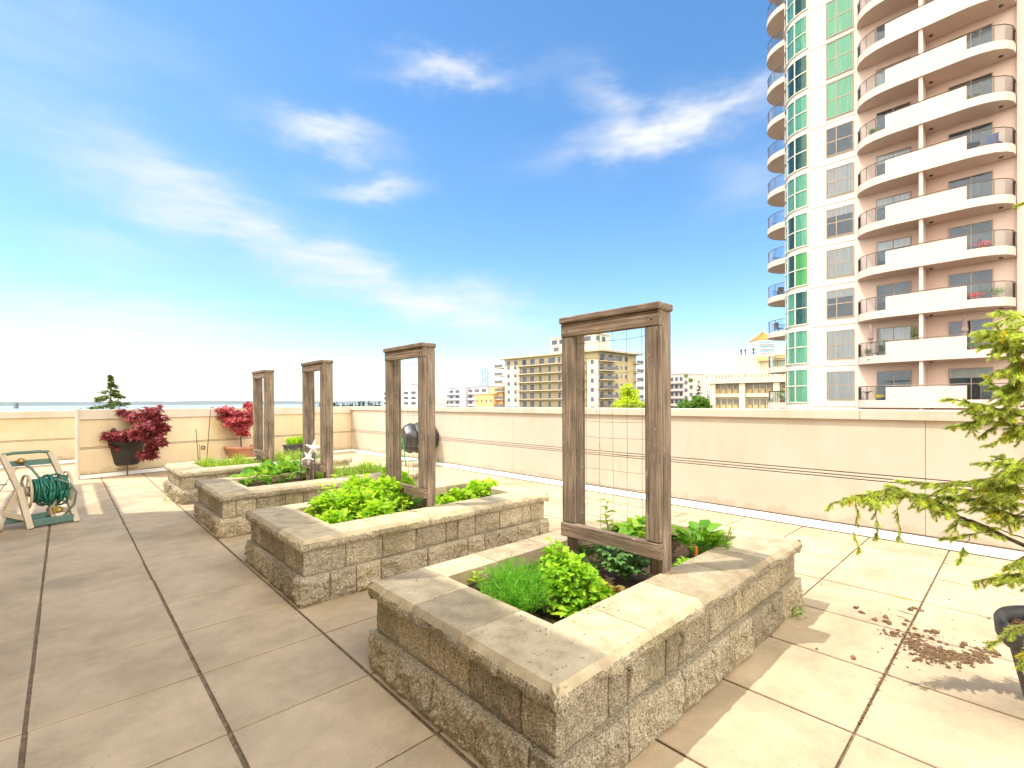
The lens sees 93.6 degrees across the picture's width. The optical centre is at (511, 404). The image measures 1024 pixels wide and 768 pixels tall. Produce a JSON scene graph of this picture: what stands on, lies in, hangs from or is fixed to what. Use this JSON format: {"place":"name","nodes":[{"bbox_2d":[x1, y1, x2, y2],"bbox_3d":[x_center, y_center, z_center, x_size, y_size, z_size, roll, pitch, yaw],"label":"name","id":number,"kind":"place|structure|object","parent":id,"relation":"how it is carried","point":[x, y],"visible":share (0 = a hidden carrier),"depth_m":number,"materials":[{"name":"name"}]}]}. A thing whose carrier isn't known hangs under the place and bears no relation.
{"place":"outdoors","nodes":[
{"label":"outdoors","id":0,"kind":"place"},
{"bbox_2d":[0,404,382,417],"bbox_3d":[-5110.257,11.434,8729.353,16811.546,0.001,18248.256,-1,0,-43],"label":"sea","id":1,"kind":"structure","parent":0,"point":[41,408],"depth_m":3410.50,"materials":[{"name":"blue liquid"}]},
{"bbox_2d":[194,452,261,467],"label":"bright grass","id":2,"kind":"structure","parent":0,"point":[236,460],"depth_m":7.66,"materials":[{"name":"plant"}]},
{"bbox_2d":[263,447,319,462],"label":"dense grass","id":3,"kind":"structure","parent":0,"point":[279,456],"depth_m":8.41,"materials":[{"name":"plant"}]},
{"bbox_2d":[0,399,644,405],"bbox_3d":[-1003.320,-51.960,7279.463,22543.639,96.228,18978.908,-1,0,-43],"label":"hills","id":4,"kind":"structure","parent":0,"point":[149,403],"depth_m":9639.83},
{"bbox_2d":[317,401,380,406],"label":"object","id":5,"kind":"object","parent":4,"relation":"on","point":[359,404],"visible":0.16,"depth_m":634.73,"materials":[{"name":"green plant"}]},
{"bbox_2d":[316,459,385,478],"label":"long grass","id":6,"kind":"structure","parent":0,"point":[342,471],"depth_m":6.67,"materials":[{"name":"plant"}]},
{"bbox_2d":[0,0,785,401],"label":"sky","id":7,"kind":"structure","parent":0,"point":[197,197],"materials":[{"name":"blue"}]},
{"bbox_2d":[383,383,446,406],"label":"apartment building","id":8,"kind":"structure","parent":0,"point":[409,397],"depth_m":279.54,"materials":[{"name":"grey concrete"}]},
{"bbox_2d":[447,380,504,406],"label":"apartment building","id":9,"kind":"structure","parent":0,"point":[462,396],"depth_m":248.90,"materials":[{"name":"paint"}]},
{"bbox_2d":[480,368,489,385],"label":"glass tower","id":10,"kind":"structure","parent":0,"point":[485,376],"depth_m":899.78,"materials":[{"name":"blue glass"}]},
{"bbox_2d":[474,387,504,406],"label":"apartment building","id":11,"kind":"structure","parent":0,"point":[485,400],"depth_m":174.07,"materials":[{"name":"yellow"}]},
{"bbox_2d":[0,452,1023,767],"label":"pavement","id":12,"kind":"structure","parent":0,"point":[288,684],"depth_m":2.58,"materials":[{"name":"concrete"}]},
{"bbox_2d":[0,411,74,468],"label":"parapet wall","id":13,"kind":"structure","parent":12,"relation":"on","point":[54,431],"depth_m":11.10,"materials":[{"name":"brown"}]},
{"bbox_2d":[0,450,79,531],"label":"hose reel cart","id":14,"kind":"object","parent":12,"relation":"on","point":[51,491],"visible":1,"depth_m":5.59,"materials":[{"name":"beige plastic"}]},
{"bbox_2d":[116,463,137,474],"bbox_3d":[-7.761,1.302,9.666,0.408,0.217,0.408,-1,0,-43],"label":"plant stand","id":15,"kind":"object","parent":12,"relation":"on","point":[127,468],"visible":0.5,"depth_m":9.52,"materials":[{"name":"brown metal"}]},
{"bbox_2d":[99,404,171,464],"bbox_3d":[-7.496,0.595,9.485,1.580,1.192,0.852,0,0,14],"label":"potted maple","id":16,"kind":"object","parent":15,"relation":"on","point":[130,449],"visible":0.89,"depth_m":9.39,"materials":[{"name":"plant"}]},
{"bbox_2d":[75,406,351,479],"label":"parapet wall","id":17,"kind":"structure","parent":12,"relation":"on","point":[93,458],"depth_m":10.46,"materials":[{"name":"brown"}]},
{"bbox_2d":[209,401,254,458],"bbox_3d":[-6.366,0.659,11.061,1.080,1.477,1.255,-1,0,-43],"label":"potted maple","id":18,"kind":"object","parent":12,"relation":"on","point":[240,421],"visible":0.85,"depth_m":11.02,"materials":[{"name":"plant"}]},
{"bbox_2d":[162,452,352,504],"bbox_3d":[-4.164,1.168,8.032,2.586,0.461,1.423,-1,0,-43],"label":"raised planter","id":19,"kind":"object","parent":12,"relation":"on","point":[179,487],"visible":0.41,"depth_m":7.04,"materials":[{"name":"stone"}]},
{"bbox_2d":[251,370,274,462],"bbox_3d":[-4.173,0.296,8.057,0.160,1.705,0.724,-1,0,-43],"label":"trellis","id":20,"kind":"object","parent":19,"relation":"on","point":[259,376],"visible":0.98,"depth_m":7.84,"materials":[{"name":"brown wood"}]},
{"bbox_2d":[282,435,302,454],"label":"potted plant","id":21,"kind":"object","parent":12,"relation":"on","point":[294,443],"visible":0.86,"depth_m":11.46,"materials":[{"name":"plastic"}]},
{"bbox_2d":[193,462,417,538],"bbox_3d":[-2.577,1.167,6.341,2.579,0.461,1.420,-1,0,-43],"label":"raised planter","id":22,"kind":"object","parent":12,"relation":"on","point":[222,507],"visible":0.52,"depth_m":5.43,"materials":[{"name":"stone"}]},
{"bbox_2d":[228,456,305,485],"bbox_3d":[-3.368,0.952,6.750,1.297,0.349,1.060,-1,0,-43],"label":"spinach patch","id":23,"kind":"object","parent":22,"relation":"on","point":[267,467],"visible":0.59,"depth_m":6.55,"materials":[{"name":"green plant"}]},
{"bbox_2d":[302,439,319,479],"bbox_3d":[-2.541,0.752,6.116,0.294,0.631,0.050,0,0,0],"label":"star stake","id":24,"kind":"object","parent":22,"relation":"on","point":[313,447],"visible":0.91,"depth_m":6.11,"materials":[{"name":"white metal"}]},
{"bbox_2d":[301,360,333,479],"bbox_3d":[-2.571,0.294,6.338,0.160,1.705,0.724,-1,0,-43],"label":"trellis","id":25,"kind":"object","parent":22,"relation":"on","point":[325,369],"visible":0.91,"depth_m":6.12,"materials":[{"name":"brown wood"}]},
{"bbox_2d":[357,456,382,472],"bbox_3d":[-2.164,0.896,7.053,0.462,0.322,0.581,-1,0,-43],"label":"grass tuft","id":26,"kind":"object","parent":22,"relation":"on","point":[365,464],"visible":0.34,"depth_m":7.03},
{"bbox_2d":[244,479,548,607],"bbox_3d":[-0.992,1.165,4.638,2.576,0.461,1.418,-1,0,-43],"label":"raised planter","id":27,"kind":"object","parent":12,"relation":"on","point":[313,560],"visible":0.81,"depth_m":3.89,"materials":[{"name":"stone"}]},
{"bbox_2d":[303,470,417,523],"bbox_3d":[-1.424,0.886,4.692,1.102,0.429,1.453,0,0,-15],"label":"lettuce patch","id":28,"kind":"object","parent":27,"relation":"on","point":[372,497],"visible":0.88,"depth_m":4.36,"materials":[{"name":"green plant"}]},
{"bbox_2d":[383,342,435,508],"bbox_3d":[-0.996,0.293,4.648,0.160,1.705,0.724,-1,0,-43],"label":"trellis","id":29,"kind":"object","parent":27,"relation":"on","point":[425,488],"visible":0.95,"depth_m":4.43,"materials":[{"name":"brown wood"}]},
{"bbox_2d":[400,497,422,509],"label":"trailing herb","id":30,"kind":"object","parent":27,"relation":"on","point":[416,500],"visible":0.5,"depth_m":4.76,"materials":[{"name":"green plant"}]},
{"bbox_2d":[436,477,498,504],"bbox_3d":[-0.489,0.953,5.201,0.418,0.238,1.131,0,0,31],"label":"strawberry patch","id":31,"kind":"object","parent":27,"relation":"on","point":[455,494],"visible":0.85,"depth_m":5.13,"materials":[{"name":"green plant"}]},
{"bbox_2d":[178,469,756,674],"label":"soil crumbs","id":32,"kind":"object","parent":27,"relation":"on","point":[530,544],"visible":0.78,"depth_m":2.55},
{"bbox_2d":[401,422,438,466],"bbox_3d":[-2.065,0.895,10.725,0.786,0.971,0.698,0,0,-30],"label":"compost tumbler","id":33,"kind":"object","parent":12,"relation":"on","point":[407,439],"visible":0.52,"depth_m":10.45,"materials":[{"name":"black plastic"}]},
{"bbox_2d":[0,469,949,767],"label":"joint","id":34,"kind":"object","parent":12,"relation":"in","point":[212,699],"depth_m":2.50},
{"bbox_2d":[350,406,1023,560],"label":"parapet wall","id":35,"kind":"structure","parent":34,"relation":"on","point":[801,467],"depth_m":5.75,"materials":[{"name":"brown"}]},
{"bbox_2d":[368,509,803,767],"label":"raised planter","id":36,"kind":"object","parent":12,"relation":"on","point":[625,683],"visible":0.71,"depth_m":2.11,"materials":[{"name":"stone"}]},
{"bbox_2d":[468,571,483,589],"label":"seedling","id":37,"kind":"object","parent":36,"relation":"on","point":[476,576],"visible":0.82,"depth_m":2.73,"materials":[{"name":"green plant"}]},
{"bbox_2d":[477,554,566,613],"bbox_3d":[0.034,0.913,2.453,0.463,0.292,0.476,0,0,-12],"label":"dill plant","id":38,"kind":"object","parent":36,"relation":"on","point":[517,590],"visible":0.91,"depth_m":2.40,"materials":[{"name":"green plant"}]},
{"bbox_2d":[552,605,576,617],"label":"seedling","id":39,"kind":"object","parent":36,"relation":"on","point":[566,612],"visible":0.86,"depth_m":2.33,"materials":[{"name":"green plant"}]},
{"bbox_2d":[534,536,607,614],"bbox_3d":[0.319,0.892,2.510,0.408,0.377,0.406,-1,0,-43],"label":"parsley plant","id":40,"kind":"object","parent":36,"relation":"on","point":[578,585],"visible":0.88,"depth_m":2.43,"materials":[{"name":"green plant"}]},
{"bbox_2d":[575,544,612,573],"bbox_3d":[0.529,0.980,3.084,0.359,0.199,0.270,-1,0,-43],"label":"dark herb","id":41,"kind":"object","parent":36,"relation":"on","point":[589,552],"visible":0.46,"depth_m":3.06,"materials":[{"name":"green plant"}]},
{"bbox_2d":[587,578,616,604],"bbox_3d":[0.452,0.993,2.524,0.224,0.130,0.212,-1,0,-43],"label":"celery plant","id":42,"kind":"object","parent":36,"relation":"on","point":[603,581],"visible":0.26,"depth_m":2.52,"materials":[{"name":"green plant"}]},
{"bbox_2d":[597,498,618,530],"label":"bolting greens","id":43,"kind":"object","parent":36,"relation":"on","point":[606,521],"visible":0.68,"depth_m":3.34,"materials":[{"name":"green"}]},
{"bbox_2d":[596,582,624,600],"bbox_3d":[0.536,1.005,2.559,0.204,0.112,0.191,0,0,-4],"label":"red lettuce","id":44,"kind":"object","parent":36,"relation":"on","point":[618,588],"visible":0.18,"depth_m":2.59,"materials":[{"name":"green plant"}]},
{"bbox_2d":[559,301,672,577],"bbox_3d":[0.610,0.292,2.923,0.160,1.705,0.724,-1,0,-43],"label":"trellis","id":45,"kind":"object","parent":36,"relation":"on","point":[653,319],"visible":0.98,"depth_m":2.75,"materials":[{"name":"brown wood"}]},
{"bbox_2d":[597,545,649,580],"bbox_3d":[0.679,0.944,2.855,0.334,0.214,0.327,0,0,-8],"label":"potato plant","id":46,"kind":"object","parent":36,"relation":"on","point":[617,562],"visible":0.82,"depth_m":2.81,"materials":[{"name":"green plant"}]},
{"bbox_2d":[612,514,673,538],"bbox_3d":[0.994,0.962,3.644,0.508,0.277,0.497,-1,0,-43],"label":"broccoli plant","id":47,"kind":"object","parent":36,"relation":"on","point":[632,529],"visible":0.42,"depth_m":3.57,"materials":[{"name":"green plant"}]},
{"bbox_2d":[672,555,689,565],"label":"lettuce seedling","id":48,"kind":"object","parent":36,"relation":"on","point":[682,559],"visible":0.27,"depth_m":3.02,"materials":[{"name":"green plant"}]},
{"bbox_2d":[671,519,732,557],"bbox_3d":[1.280,0.927,3.245,0.420,0.243,0.406,-1,0,-43],"label":"chard plant","id":49,"kind":"object","parent":36,"relation":"on","point":[703,534],"visible":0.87,"depth_m":3.24,"materials":[{"name":"green plant"}]},
{"bbox_2d":[791,606,806,621],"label":"weed","id":50,"kind":"object","parent":12,"relation":"on","point":[795,610],"visible":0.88,"depth_m":3.12,"materials":[{"name":"green plant"}]},
{"bbox_2d":[824,201,1023,696],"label":"potted spruce","id":51,"kind":"object","parent":12,"relation":"on","point":[1003,486],"visible":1,"depth_m":2.13,"materials":[{"name":"plant"}]},
{"bbox_2d":[853,606,1016,723],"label":"spilled soil","id":52,"kind":"structure","parent":12,"relation":"on","point":[951,655],"depth_m":2.67,"materials":[{"name":"soil"}]},
{"bbox_2d":[494,333,643,407],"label":"tan apartment block","id":53,"kind":"structure","parent":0,"point":[533,381],"depth_m":155.92,"materials":[{"name":"beige"}]},
{"bbox_2d":[671,373,707,407],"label":"apartment building","id":54,"kind":"structure","parent":0,"point":[684,385],"depth_m":180.17,"materials":[{"name":"grey"}]},
{"bbox_2d":[704,348,784,408],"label":"office building","id":55,"kind":"structure","parent":0,"point":[750,383],"depth_m":98.86,"materials":[{"name":"beige concrete"}]},
{"bbox_2d":[716,383,738,393],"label":"window","id":56,"kind":"structure","parent":55,"relation":"in","point":[720,388],"depth_m":100.34,"materials":[{"name":"brown glass"}]},
{"bbox_2d":[716,399,738,408],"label":"window","id":57,"kind":"structure","parent":55,"relation":"in","point":[720,403],"depth_m":100.34,"materials":[{"name":"beige glass"}]},
{"bbox_2d":[747,383,772,392],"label":"window","id":58,"kind":"structure","parent":55,"relation":"in","point":[751,387],"depth_m":96.69,"materials":[{"name":"brown glass"}]},
{"bbox_2d":[747,399,772,408],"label":"window","id":59,"kind":"structure","parent":55,"relation":"in","point":[751,403],"depth_m":96.83,"materials":[{"name":"glass"}]},
{"bbox_2d":[739,361,784,374],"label":"window","id":60,"kind":"structure","parent":55,"relation":"in","point":[764,366],"depth_m":100.07,"materials":[{"name":"glass"}]},
{"bbox_2d":[767,0,1023,409],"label":"apartment tower","id":61,"kind":"structure","parent":0,"point":[897,215],"depth_m":29.52,"materials":[{"name":"white"}]},
{"bbox_2d":[784,14,807,71],"bbox_3d":[20.423,-26.046,34.981,2.897,2.380,0.670,-6,5,-87],"label":"bay window","id":62,"kind":"structure","parent":61,"relation":"in","point":[796,37],"depth_m":34.24,"materials":[{"name":"green"}]},
{"bbox_2d":[784,0,807,35],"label":"bay window","id":63,"kind":"structure","parent":61,"relation":"in","point":[792,8],"depth_m":34.55,"materials":[{"name":"green"}]},
{"bbox_2d":[785,93,807,146],"bbox_3d":[20.453,-20.546,35.004,2.897,2.380,0.670,-6,5,-87],"label":"bay window","id":64,"kind":"structure","parent":61,"relation":"in","point":[796,113],"depth_m":34.27,"materials":[{"name":"green"}]},
{"bbox_2d":[785,53,807,109],"bbox_3d":[20.438,-23.296,34.992,2.897,2.380,0.670,-6,5,-87],"label":"bay window","id":65,"kind":"structure","parent":61,"relation":"in","point":[796,75],"depth_m":34.25,"materials":[{"name":"teal"}]},
{"bbox_2d":[785,369,808,402],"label":"bay window","id":66,"kind":"structure","parent":61,"relation":"in","point":[797,380],"depth_m":34.34,"materials":[{"name":"green"}]},
{"bbox_2d":[785,329,808,365],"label":"bay window","id":67,"kind":"structure","parent":61,"relation":"in","point":[796,342],"depth_m":34.32,"materials":[{"name":"green"}]},
{"bbox_2d":[785,290,808,329],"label":"bay window","id":68,"kind":"structure","parent":61,"relation":"in","point":[797,303],"depth_m":34.31,"materials":[{"name":"teal"}]},
{"bbox_2d":[785,251,808,292],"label":"bay window","id":69,"kind":"structure","parent":61,"relation":"in","point":[796,265],"depth_m":34.28,"materials":[{"name":"green"}]},
{"bbox_2d":[785,211,808,256],"bbox_3d":[20.496,-12.296,35.038,2.897,2.380,0.670,-6,5,-87],"label":"bay window","id":70,"kind":"structure","parent":61,"relation":"in","point":[797,226],"depth_m":34.27,"materials":[{"name":"teal"}]},
{"bbox_2d":[785,172,808,219],"bbox_3d":[20.482,-15.046,35.027,2.897,2.380,0.670,-6,5,-87],"label":"bay window","id":71,"kind":"structure","parent":61,"relation":"in","point":[797,188],"depth_m":34.25,"materials":[{"name":"green"}]},
{"bbox_2d":[785,132,808,183],"bbox_3d":[20.467,-17.796,35.015,2.897,2.380,0.670,-6,5,-87],"label":"bay window","id":72,"kind":"structure","parent":61,"relation":"in","point":[796,151],"depth_m":34.29,"materials":[{"name":"teal"}]},
{"bbox_2d":[826,0,852,38],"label":"window","id":73,"kind":"structure","parent":61,"relation":"in","point":[839,13],"depth_m":32.24,"materials":[{"name":"glass"}]},
{"bbox_2d":[826,329,853,358],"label":"window","id":74,"kind":"structure","parent":61,"relation":"in","point":[840,343],"depth_m":32.29,"materials":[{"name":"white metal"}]},
{"bbox_2d":[826,287,853,318],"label":"window","id":75,"kind":"structure","parent":61,"relation":"in","point":[839,302],"depth_m":32.28,"materials":[{"name":"glass"}]},
{"bbox_2d":[826,245,853,278],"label":"window","id":76,"kind":"structure","parent":61,"relation":"in","point":[840,261],"depth_m":32.26,"materials":[{"name":"glass"}]},
{"bbox_2d":[826,204,853,238],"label":"window","id":77,"kind":"structure","parent":61,"relation":"in","point":[840,220],"depth_m":32.24,"materials":[{"name":"glass"}]},
{"bbox_2d":[826,162,853,197],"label":"window","id":78,"kind":"structure","parent":61,"relation":"in","point":[840,179],"depth_m":32.23,"materials":[{"name":"glass"}]},
{"bbox_2d":[826,120,853,157],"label":"window","id":79,"kind":"structure","parent":61,"relation":"in","point":[840,138],"depth_m":32.21,"materials":[{"name":"glass"}]},
{"bbox_2d":[826,74,853,119],"bbox_3d":[21.954,-20.562,32.222,0.070,2.400,1.560,-1,0,-43],"label":"window","id":80,"kind":"structure","parent":61,"relation":"in","point":[839,93],"depth_m":32.20,"materials":[{"name":"green glass"}]},
{"bbox_2d":[826,32,853,79],"bbox_3d":[21.940,-23.312,32.210,0.070,2.400,1.560,-1,0,-43],"label":"window","id":81,"kind":"structure","parent":61,"relation":"in","point":[839,52],"depth_m":32.18,"materials":[{"name":"green glass"}]},
{"bbox_2d":[827,371,853,399],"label":"window","id":82,"kind":"structure","parent":61,"relation":"in","point":[840,384],"depth_m":32.30,"materials":[{"name":"glass"}]},
{"bbox_2d":[867,324,873,359],"bbox_3d":[22.472,-3.886,30.122,0.400,2.220,0.400,-1,0,-43],"label":"closed parasol","id":83,"kind":"object","parent":61,"relation":"on","point":[870,335],"visible":0.97,"depth_m":30.05,"materials":[{"name":"pink fabric"}]},
{"bbox_2d":[876,236,910,265],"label":"balcony door","id":84,"kind":"structure","parent":61,"relation":"in","point":[904,241],"depth_m":30.40,"materials":[{"name":"white glass"}]},
{"bbox_2d":[876,191,910,221],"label":"balcony door","id":85,"kind":"structure","parent":61,"relation":"in","point":[880,211],"depth_m":30.43,"materials":[{"name":"white glass"}]},
{"bbox_2d":[876,146,910,176],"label":"balcony door","id":86,"kind":"structure","parent":61,"relation":"in","point":[880,167],"depth_m":30.49,"materials":[{"name":"grey glass"}]},
{"bbox_2d":[876,101,910,131],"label":"balcony door","id":87,"kind":"structure","parent":61,"relation":"in","point":[880,122],"depth_m":30.51,"materials":[{"name":"grey glass"}]},
{"bbox_2d":[876,56,910,86],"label":"balcony door","id":88,"kind":"structure","parent":61,"relation":"in","point":[880,77],"depth_m":30.54,"materials":[{"name":"grey glass"}]},
{"bbox_2d":[876,11,910,41],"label":"balcony door","id":89,"kind":"structure","parent":61,"relation":"in","point":[880,32],"depth_m":30.60,"materials":[{"name":"glass"}]},
{"bbox_2d":[876,325,911,355],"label":"balcony door","id":90,"kind":"structure","parent":61,"relation":"in","point":[900,332],"depth_m":30.25,"materials":[{"name":"glass"}]},
{"bbox_2d":[876,281,911,310],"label":"balcony door","id":91,"kind":"structure","parent":61,"relation":"in","point":[906,286],"depth_m":30.36,"materials":[{"name":"glass"}]},
{"bbox_2d":[877,370,911,399],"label":"balcony door","id":92,"kind":"structure","parent":61,"relation":"in","point":[902,377],"depth_m":30.28,"materials":[{"name":"glass"}]},
{"bbox_2d":[961,315,968,335],"bbox_3d":[25.403,-3.888,26.976,0.400,2.220,0.400,-1,0,-43],"label":"closed parasol","id":93,"kind":"object","parent":61,"relation":"on","point":[964,328],"visible":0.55,"depth_m":26.90,"materials":[{"name":"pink fabric"}]},
{"bbox_2d":[948,318,992,349],"bbox_3d":[26.364,-3.826,27.653,0.070,2.040,1.880,-1,0,-43],"label":"balcony door","id":94,"kind":"structure","parent":61,"relation":"in","point":[954,327],"depth_m":27.65,"materials":[{"name":"glass"}]},
{"bbox_2d":[948,269,992,299],"bbox_3d":[26.350,-6.576,27.642,0.070,2.040,1.880,-1,0,-43],"label":"balcony door","id":95,"kind":"structure","parent":61,"relation":"in","point":[986,275],"depth_m":27.49,"materials":[{"name":"glass"}]},
{"bbox_2d":[948,219,992,249],"bbox_3d":[26.335,-9.326,27.630,0.070,2.040,1.880,-1,0,-43],"label":"balcony door","id":96,"kind":"structure","parent":61,"relation":"in","point":[987,225],"depth_m":27.51,"materials":[{"name":"glass"}]},
{"bbox_2d":[948,170,992,199],"bbox_3d":[26.321,-12.076,27.618,0.070,2.040,1.880,-1,0,-43],"label":"balcony door","id":97,"kind":"structure","parent":61,"relation":"in","point":[973,190],"depth_m":27.43,"materials":[{"name":"glass"}]},
{"bbox_2d":[948,121,992,147],"bbox_3d":[26.306,-14.826,27.607,0.070,2.040,1.880,-1,0,-43],"label":"balcony door","id":98,"kind":"structure","parent":61,"relation":"in","point":[975,136],"depth_m":27.39,"materials":[{"name":"glass"}]},
{"bbox_2d":[948,72,992,98],"bbox_3d":[26.292,-17.576,27.595,0.070,2.040,1.880,-1,0,-43],"label":"balcony door","id":99,"kind":"structure","parent":61,"relation":"in","point":[986,85],"depth_m":27.32,"materials":[{"name":"glass"}]},
{"bbox_2d":[948,22,992,48],"bbox_3d":[26.277,-20.326,27.584,0.070,2.040,1.880,-1,0,-43],"label":"balcony door","id":100,"kind":"structure","parent":61,"relation":"in","point":[973,39],"depth_m":27.31,"materials":[{"name":"glass"}]},
{"bbox_2d":[948,367,993,399],"bbox_3d":[26.379,-1.076,27.665,0.070,2.040,1.880,-1,0,-43],"label":"balcony door","id":101,"kind":"structure","parent":61,"relation":"in","point":[961,376],"depth_m":27.61,"materials":[{"name":"glass"}]},
{"bbox_2d":[967,141,979,149],"bbox_3d":[25.681,-14.137,26.942,0.900,0.724,0.900,-1,0,-43],"label":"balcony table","id":102,"kind":"object","parent":61,"relation":"on","point":[971,145],"visible":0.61,"depth_m":26.80,"materials":[{"name":"grey"}]},
{"bbox_2d":[988,132,1002,144],"bbox_3d":[26.321,-14.220,26.174,0.450,0.880,0.440,0,0,-22],"label":"balcony chair","id":103,"kind":"object","parent":61,"relation":"on","point":[992,138],"visible":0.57,"depth_m":26.07,"materials":[{"name":"blue"}]},
{"bbox_2d":[988,286,1005,296],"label":"potted plant","id":104,"kind":"object","parent":61,"relation":"on","point":[997,293],"visible":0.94,"depth_m":25.96,"materials":[{"name":"green plant"}]},
{"label":"ground","id":105,"kind":"structure","parent":0,"visible":0},
{"bbox_2d":[80,375,130,409],"bbox_3d":[-21.414,9.887,26.216,5.538,23.053,5.184,0,0,-17],"label":"fir tree","id":106,"kind":"object","parent":105,"relation":"on","point":[115,394],"visible":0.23,"depth_m":25.90,"materials":[{"name":"green plant"}]},
{"bbox_2d":[610,383,642,407],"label":"broadleaf tree","id":107,"kind":"object","parent":105,"relation":"on","point":[630,397],"visible":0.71,"depth_m":61.36,"materials":[{"name":"green plant"}]},
{"bbox_2d":[676,398,689,407],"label":"broadleaf tree","id":108,"kind":"object","parent":105,"relation":"on","point":[682,404],"visible":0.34,"depth_m":75.59,"materials":[{"name":"green plant"}]},
{"bbox_2d":[686,395,712,407],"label":"broadleaf tree","id":109,"kind":"object","parent":105,"relation":"on","point":[699,401],"visible":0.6,"depth_m":71.17,"materials":[{"name":"green plant"}]},
{"bbox_2d":[743,332,775,354],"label":"orange roofed tower","id":110,"kind":"structure","parent":105,"relation":"on","point":[760,343],"depth_m":329.86,"materials":[{"name":"grey concrete"}]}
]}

